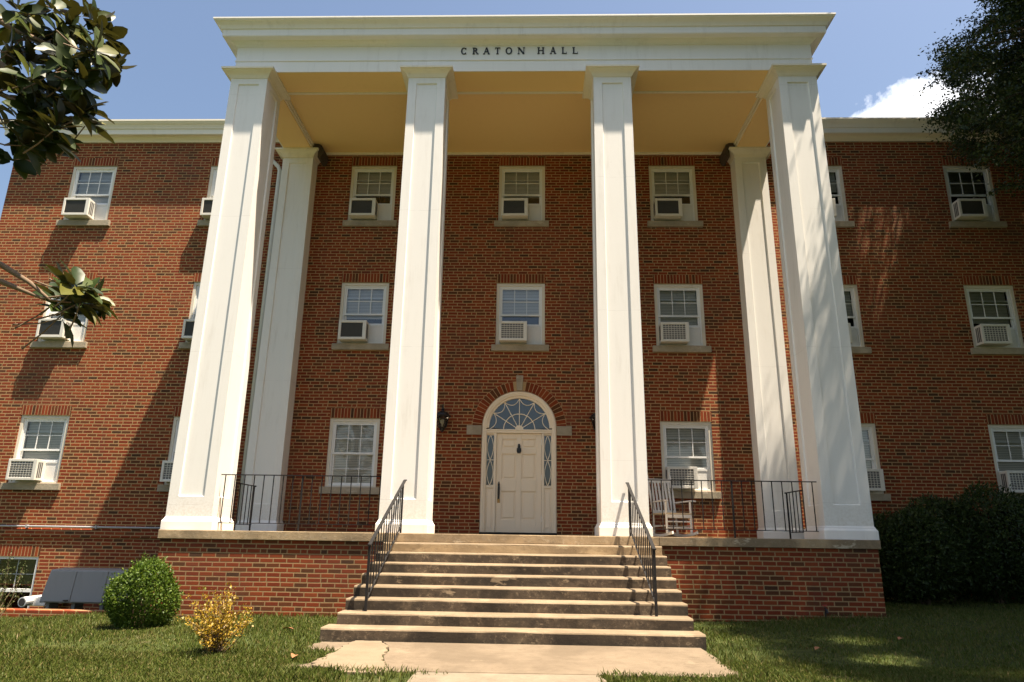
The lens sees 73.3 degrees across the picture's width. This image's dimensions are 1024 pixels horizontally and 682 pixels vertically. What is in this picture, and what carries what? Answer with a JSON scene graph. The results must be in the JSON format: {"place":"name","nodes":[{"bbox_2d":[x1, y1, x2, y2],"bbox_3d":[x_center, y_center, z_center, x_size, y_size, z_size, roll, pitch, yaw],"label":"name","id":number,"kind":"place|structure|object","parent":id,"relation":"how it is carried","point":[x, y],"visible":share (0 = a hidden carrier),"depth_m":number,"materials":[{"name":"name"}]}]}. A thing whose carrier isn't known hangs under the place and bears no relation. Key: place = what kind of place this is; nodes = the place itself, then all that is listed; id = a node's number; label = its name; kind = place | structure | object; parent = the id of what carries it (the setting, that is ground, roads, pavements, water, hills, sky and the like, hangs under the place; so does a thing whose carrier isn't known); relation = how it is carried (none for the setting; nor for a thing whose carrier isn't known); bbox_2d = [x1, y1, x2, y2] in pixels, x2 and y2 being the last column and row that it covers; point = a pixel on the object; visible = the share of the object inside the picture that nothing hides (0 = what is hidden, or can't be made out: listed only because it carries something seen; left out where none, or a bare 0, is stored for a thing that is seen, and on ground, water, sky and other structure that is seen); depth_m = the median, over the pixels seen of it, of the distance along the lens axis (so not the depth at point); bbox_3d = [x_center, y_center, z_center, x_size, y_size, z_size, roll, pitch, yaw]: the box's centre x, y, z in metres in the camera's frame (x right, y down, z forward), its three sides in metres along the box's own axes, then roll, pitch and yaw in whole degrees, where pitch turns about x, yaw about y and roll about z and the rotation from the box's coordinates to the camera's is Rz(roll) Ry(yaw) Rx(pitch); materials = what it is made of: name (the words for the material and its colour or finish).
{"place":"outdoors","nodes":[
{"label":"outdoors","id":0,"kind":"place"},
{"bbox_2d":[407,672,605,681],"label":"path","id":1,"kind":"structure","parent":0,"point":[460,677],"depth_m":5.72,"materials":[{"name":"concrete"}]},
{"bbox_2d":[0,0,1020,217],"label":"sky","id":2,"kind":"structure","parent":0,"point":[870,50],"materials":[{"name":"blue"}]},
{"bbox_2d":[0,596,1023,681],"bbox_3d":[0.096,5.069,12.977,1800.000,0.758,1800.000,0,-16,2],"label":"lawn","id":3,"kind":"structure","parent":0,"point":[800,651],"depth_m":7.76,"materials":[{"name":"plant"}]},
{"bbox_2d":[0,549,30,616],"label":"slender shrub","id":4,"kind":"object","parent":3,"relation":"on","point":[2,591],"visible":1,"depth_m":8.66,"materials":[{"name":"green plant"}]},
{"bbox_2d":[0,608,105,616],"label":"brick kerb","id":5,"kind":"structure","parent":3,"relation":"on","point":[15,612],"depth_m":10.91,"materials":[{"name":"red brick"}]},
{"bbox_2d":[0,0,136,349],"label":"magnolia tree","id":6,"kind":"object","parent":3,"relation":"on","point":[41,117],"visible":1,"depth_m":4.71,"materials":[{"name":"green plant"}]},
{"bbox_2d":[39,568,144,609],"bbox_3d":[-7.349,4.452,12.058,1.598,0.879,0.471,0,-16,2],"label":"utility cabinet","id":7,"kind":"object","parent":3,"relation":"on","point":[77,588],"visible":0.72,"depth_m":11.95,"materials":[{"name":"black metal"}]},
{"bbox_2d":[99,551,184,628],"bbox_3d":[-4.741,3.203,8.843,1.034,0.978,0.896,0,-16,2],"label":"green shrub","id":8,"kind":"object","parent":3,"relation":"on","point":[140,574],"visible":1,"depth_m":8.62,"materials":[{"name":"green plant"}]},
{"bbox_2d":[177,582,252,653],"bbox_3d":[-2.887,2.705,6.717,0.689,0.677,0.679,10,-18,-31],"label":"yellow shrub","id":9,"kind":"object","parent":3,"relation":"on","point":[213,635],"visible":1,"depth_m":6.64,"materials":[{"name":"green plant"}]},
{"bbox_2d":[308,642,349,650],"bbox_3d":[-1.937,3.255,7.199,0.422,0.120,0.625,0,-16,2],"label":"landing fragment","id":10,"kind":"object","parent":3,"relation":"on","point":[334,645],"visible":0.21,"depth_m":7.30,"materials":[{"name":"concrete"}]},
{"bbox_2d":[311,640,388,674],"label":"landing slab","id":11,"kind":"structure","parent":3,"relation":"on","point":[363,652],"depth_m":6.50,"materials":[{"name":"beige concrete"}]},
{"bbox_2d":[0,117,1023,609],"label":"brick building","id":12,"kind":"structure","parent":3,"relation":"on","point":[94,413],"depth_m":14.47,"materials":[{"name":"brick"}]},
{"bbox_2d":[0,545,40,607],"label":"window","id":13,"kind":"structure","parent":12,"relation":"in","point":[18,552],"depth_m":13.49,"materials":[{"name":"white plastic"}]},
{"bbox_2d":[5,459,45,480],"bbox_3d":[-9.785,2.608,13.910,0.582,0.415,0.372,0,-15,1],"label":"air conditioner","id":14,"kind":"object","parent":12,"relation":"attached to","point":[25,469],"visible":1,"depth_m":13.76,"materials":[{"name":"white plastic"}]},
{"bbox_2d":[0,405,71,489],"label":"window","id":15,"kind":"structure","parent":12,"relation":"in","point":[47,432],"depth_m":14.21,"materials":[{"name":"paint"}]},
{"bbox_2d":[18,595,60,606],"bbox_3d":[-8.731,4.821,12.811,0.420,0.168,0.894,0,-16,2],"label":"dryer vent","id":16,"kind":"object","parent":12,"relation":"attached to","point":[29,601],"visible":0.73,"depth_m":12.54,"materials":[{"name":"white plastic"}]},
{"bbox_2d":[35,318,72,339],"bbox_3d":[-9.743,-0.233,14.713,0.582,0.415,0.372,0,-15,2],"label":"air conditioner","id":17,"kind":"object","parent":12,"relation":"attached to","point":[55,331],"visible":0.69,"depth_m":14.55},
{"bbox_2d":[30,272,97,347],"bbox_3d":[-9.614,-0.663,14.911,1.200,1.719,0.220,0,-16,2],"label":"window","id":18,"kind":"structure","parent":12,"relation":"in","point":[79,332],"depth_m":14.75,"materials":[{"name":"paint"}]},
{"bbox_2d":[61,198,96,219],"bbox_3d":[-9.703,-2.948,15.480,0.582,0.415,0.372,0,-15,1],"label":"air conditioner","id":19,"kind":"object","parent":12,"relation":"attached to","point":[78,208],"visible":0.97,"depth_m":15.34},
{"bbox_2d":[56,158,118,225],"bbox_3d":[-9.574,-3.378,15.677,1.200,1.719,0.220,0,-16,2],"label":"window","id":20,"kind":"structure","parent":12,"relation":"in","point":[98,175],"depth_m":15.80,"materials":[{"name":"paint"}]},
{"bbox_2d":[0,525,234,529],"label":"wall pipe","id":21,"kind":"object","parent":12,"relation":"attached to","point":[28,526],"depth_m":13.54,"materials":[{"name":"grey metal"}]},
{"bbox_2d":[160,461,173,481],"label":"air conditioner","id":22,"kind":"object","parent":12,"relation":"attached to","point":[166,471],"visible":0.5,"depth_m":13.66,"materials":[{"name":"white plastic"}]},
{"bbox_2d":[157,407,181,491],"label":"window","id":23,"kind":"structure","parent":12,"relation":"in","point":[177,410],"depth_m":14.06,"materials":[{"name":"paint"}]},
{"bbox_2d":[181,319,194,340],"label":"air conditioner","id":24,"kind":"object","parent":12,"relation":"attached to","point":[187,329],"visible":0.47,"depth_m":14.47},
{"bbox_2d":[178,273,201,348],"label":"window","id":25,"kind":"structure","parent":12,"relation":"in","point":[197,276],"depth_m":14.87,"materials":[{"name":"paint"}]},
{"bbox_2d":[200,198,212,219],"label":"air conditioner","id":26,"kind":"object","parent":12,"relation":"attached to","point":[206,208],"visible":0.43,"depth_m":15.24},
{"bbox_2d":[197,158,218,226],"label":"window","id":27,"kind":"structure","parent":12,"relation":"in","point":[214,161],"depth_m":15.65,"materials":[{"name":"paint"}]},
{"bbox_2d":[235,159,281,526],"bbox_3d":[-5.473,-0.461,14.609,0.426,8.553,0.090,0,-16,2],"label":"downspout","id":28,"kind":"object","parent":12,"relation":"attached to","point":[277,166],"visible":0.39,"depth_m":14.55,"materials":[{"name":"white metal"}]},
{"bbox_2d":[319,408,380,493],"bbox_3d":[-3.209,2.221,13.922,1.200,1.719,0.220,0,-16,2],"label":"window","id":29,"kind":"structure","parent":12,"relation":"in","point":[355,452],"depth_m":13.98,"materials":[{"name":"paint"}]},
{"bbox_2d":[338,320,369,341],"bbox_3d":[-3.326,-0.190,14.527,0.582,0.415,0.372,0,-15,2],"label":"air conditioner","id":30,"kind":"object","parent":12,"relation":"attached to","point":[353,330],"visible":0.98,"depth_m":14.37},
{"bbox_2d":[331,273,389,349],"bbox_3d":[-3.167,-0.620,14.724,1.200,1.719,0.220,0,-16,2],"label":"window","id":31,"kind":"structure","parent":12,"relation":"in","point":[369,299],"depth_m":14.84,"materials":[{"name":"paint"}]},
{"bbox_2d":[348,198,378,219],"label":"air conditioner","id":32,"kind":"object","parent":12,"relation":"attached to","point":[363,208],"visible":0.98,"depth_m":15.14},
{"bbox_2d":[342,158,397,226],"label":"window","id":33,"kind":"structure","parent":12,"relation":"in","point":[375,176],"depth_m":15.61,"materials":[{"name":"paint"}]},
{"bbox_2d":[437,404,450,431],"bbox_3d":[-1.402,1.651,13.857,0.342,0.801,0.324,0,-16,2],"label":"wall lantern","id":34,"kind":"object","parent":12,"relation":"attached to","point":[444,415],"depth_m":13.84,"materials":[{"name":"black metal"}]},
{"bbox_2d":[499,321,526,342],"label":"air conditioner","id":35,"kind":"object","parent":12,"relation":"attached to","point":[512,331],"visible":0.96,"depth_m":14.26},
{"bbox_2d":[501,198,527,219],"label":"air conditioner","id":36,"kind":"object","parent":12,"relation":"attached to","point":[514,208],"visible":0.97,"depth_m":15.04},
{"bbox_2d":[495,433,541,532],"bbox_3d":[0.135,2.805,13.689,0.911,1.937,0.110,0,-16,2],"label":"door","id":37,"kind":"structure","parent":12,"relation":"in","point":[518,457],"depth_m":13.69,"materials":[{"name":"paint"}]},
{"bbox_2d":[491,274,548,351],"bbox_3d":[0.181,-0.598,14.628,1.200,1.719,0.220,0,-16,2],"label":"window","id":38,"kind":"structure","parent":12,"relation":"in","point":[514,299],"depth_m":14.74,"materials":[{"name":"paint"}]},
{"bbox_2d":[494,157,548,226],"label":"window","id":39,"kind":"structure","parent":12,"relation":"in","point":[519,177],"depth_m":15.51,"materials":[{"name":"paint"}]},
{"bbox_2d":[589,413,595,431],"bbox_3d":[1.710,1.672,13.767,0.342,0.801,0.324,0,-16,2],"label":"wall lantern","id":40,"kind":"object","parent":12,"relation":"attached to","point":[592,417],"depth_m":13.77,"materials":[{"name":"black metal"}]},
{"bbox_2d":[653,198,682,220],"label":"air conditioner","id":41,"kind":"object","parent":12,"relation":"attached to","point":[667,209],"visible":0.98,"depth_m":14.95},
{"bbox_2d":[659,322,689,344],"bbox_3d":[3.361,-0.146,14.332,0.582,0.415,0.372,0,-14,2],"label":"air conditioner","id":42,"kind":"object","parent":12,"relation":"attached to","point":[673,332],"visible":1,"depth_m":14.17,"materials":[{"name":"white plastic"}]},
{"bbox_2d":[647,157,702,227],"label":"window","id":43,"kind":"structure","parent":12,"relation":"in","point":[668,176],"depth_m":15.42,"materials":[{"name":"paint"}]},
{"bbox_2d":[665,466,697,488],"bbox_3d":[3.319,2.695,13.531,0.582,0.415,0.372,0,-15,2],"label":"air conditioner","id":44,"kind":"object","parent":12,"relation":"attached to","point":[683,473],"visible":0.89,"depth_m":13.38,"materials":[{"name":"white plastic"}]},
{"bbox_2d":[652,275,711,352],"bbox_3d":[3.530,-0.575,14.531,1.200,1.719,0.220,0,-16,2],"label":"window","id":45,"kind":"structure","parent":12,"relation":"in","point":[678,298],"depth_m":14.64,"materials":[{"name":"paint"}]},
{"bbox_2d":[659,411,721,498],"bbox_3d":[3.488,2.265,13.729,1.200,1.719,0.220,0,-16,2],"label":"window","id":46,"kind":"structure","parent":12,"relation":"in","point":[684,443],"depth_m":13.83,"materials":[{"name":"paint"}]},
{"bbox_2d":[832,198,836,217],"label":"air conditioner","id":47,"kind":"object","parent":12,"relation":"attached to","point":[834,207],"visible":0.09,"depth_m":14.81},
{"bbox_2d":[827,157,854,227],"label":"window","id":48,"kind":"structure","parent":12,"relation":"in","point":[841,220],"depth_m":15.21,"materials":[{"name":"paint"}]},
{"bbox_2d":[848,323,852,342],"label":"air conditioner","id":49,"kind":"object","parent":12,"relation":"attached to","point":[850,332],"visible":0.11,"depth_m":14.05,"materials":[{"name":"white plastic"}]},
{"bbox_2d":[842,275,871,353],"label":"window","id":50,"kind":"structure","parent":12,"relation":"in","point":[850,283],"depth_m":14.45,"materials":[{"name":"paint"}]},
{"bbox_2d":[860,413,890,500],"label":"window","id":51,"kind":"structure","parent":12,"relation":"in","point":[866,418],"depth_m":13.70,"materials":[{"name":"paint"}]},
{"bbox_2d":[867,469,885,490],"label":"air conditioner","id":52,"kind":"object","parent":12,"relation":"attached to","point":[876,482],"visible":0.5,"depth_m":13.26,"materials":[{"name":"white plastic"}]},
{"bbox_2d":[951,198,987,220],"bbox_3d":[9.878,-2.818,14.913,0.582,0.415,0.372,0,-15,2],"label":"air conditioner","id":53,"kind":"object","parent":12,"relation":"attached to","point":[969,209],"visible":0.92,"depth_m":14.76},
{"bbox_2d":[941,157,1007,227],"bbox_3d":[10.047,-3.248,15.111,1.200,1.719,0.220,0,-16,2],"label":"window","id":54,"kind":"structure","parent":12,"relation":"in","point":[958,184],"depth_m":15.22,"materials":[{"name":"paint"}]},
{"bbox_2d":[961,276,1023,354],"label":"window","id":55,"kind":"structure","parent":12,"relation":"in","point":[986,304],"depth_m":14.46,"materials":[{"name":"paint"}]},
{"bbox_2d":[973,324,1012,346],"bbox_3d":[9.839,-0.103,14.146,0.582,0.415,0.372,1,-15,1],"label":"air conditioner","id":56,"kind":"object","parent":12,"relation":"attached to","point":[992,335],"visible":0.98,"depth_m":13.99,"materials":[{"name":"white plastic"}]},
{"bbox_2d":[985,414,1023,495],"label":"window","id":57,"kind":"structure","parent":12,"relation":"in","point":[1006,432],"depth_m":13.68,"materials":[{"name":"paint"}]},
{"bbox_2d":[998,470,1023,492],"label":"air conditioner","id":58,"kind":"object","parent":12,"relation":"attached to","point":[1007,478],"visible":0.83,"depth_m":13.21,"materials":[{"name":"white plastic"}]},
{"bbox_2d":[320,542,706,650],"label":"front steps","id":59,"kind":"structure","parent":3,"relation":"on","point":[544,595],"depth_m":8.38,"materials":[{"name":"beige concrete"}]},
{"bbox_2d":[364,479,406,610],"bbox_3d":[-1.679,2.649,9.315,0.048,1.687,2.215,0,-16,2],"label":"handrail","id":60,"kind":"object","parent":59,"relation":"on","point":[369,587],"visible":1,"depth_m":9.02,"materials":[{"name":"black metal"}]},
{"bbox_2d":[626,482,657,616],"bbox_3d":[1.714,2.671,9.217,0.048,1.687,2.215,0,-16,2],"label":"handrail","id":61,"kind":"object","parent":59,"relation":"on","point":[648,560],"visible":1,"depth_m":8.90,"materials":[{"name":"black metal"}]},
{"bbox_2d":[151,530,886,621],"bbox_3d":[0.060,4.072,11.507,10.600,1.600,3.367,0,-16,2],"label":"porch","id":62,"kind":"object","parent":3,"relation":"on","point":[289,573],"visible":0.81,"depth_m":9.99,"materials":[{"name":"brick"}]},
{"bbox_2d":[232,482,256,530],"bbox_3d":[-4.782,2.861,11.909,0.040,0.817,1.590,0,-16,2],"label":"side railing","id":63,"kind":"object","parent":62,"relation":"on","point":[245,504],"visible":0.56,"depth_m":12.31,"materials":[{"name":"black metal"}]},
{"bbox_2d":[218,474,381,531],"bbox_3d":[-3.294,2.525,10.722,2.640,0.859,0.036,0,-16,2],"label":"porch railing","id":64,"kind":"object","parent":62,"relation":"on","point":[298,523],"visible":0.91,"depth_m":10.73,"materials":[{"name":"black metal"}]},
{"bbox_2d":[160,12,878,539],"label":"portico","id":65,"kind":"structure","parent":62,"relation":"on","point":[610,94],"depth_m":12.52,"materials":[{"name":"paint"}]},
{"bbox_2d":[647,474,697,536],"bbox_3d":[2.733,2.835,11.955,0.616,1.086,0.930,6,-17,-18],"label":"rocking chair","id":66,"kind":"object","parent":62,"relation":"on","point":[667,513],"visible":0.84,"depth_m":12.01,"materials":[{"name":"paint"}]},
{"bbox_2d":[648,479,818,537],"bbox_3d":[3.383,2.570,10.529,2.640,0.859,0.036,0,-16,2],"label":"porch railing","id":67,"kind":"object","parent":62,"relation":"on","point":[732,499],"visible":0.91,"depth_m":10.54,"materials":[{"name":"black metal"}]},
{"bbox_2d":[784,490,803,538],"bbox_3d":[4.933,2.925,11.629,0.040,0.817,1.590,0,-16,2],"label":"side railing","id":68,"kind":"object","parent":62,"relation":"on","point":[790,532],"visible":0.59,"depth_m":12.17,"materials":[{"name":"black metal"}]},
{"bbox_2d":[383,642,737,677],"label":"walkway","id":69,"kind":"structure","parent":3,"relation":"on","point":[511,658],"depth_m":6.57,"materials":[{"name":"concrete"}]},
{"bbox_2d":[873,475,1023,604],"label":"hedge","id":70,"kind":"object","parent":3,"relation":"on","point":[914,565],"visible":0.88,"depth_m":11.45,"materials":[{"name":"green plant"}]},
{"bbox_2d":[913,0,1023,203],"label":"oak tree","id":71,"kind":"object","parent":3,"relation":"on","point":[999,104],"visible":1,"depth_m":11.70,"materials":[{"name":"green plant"}]}
]}

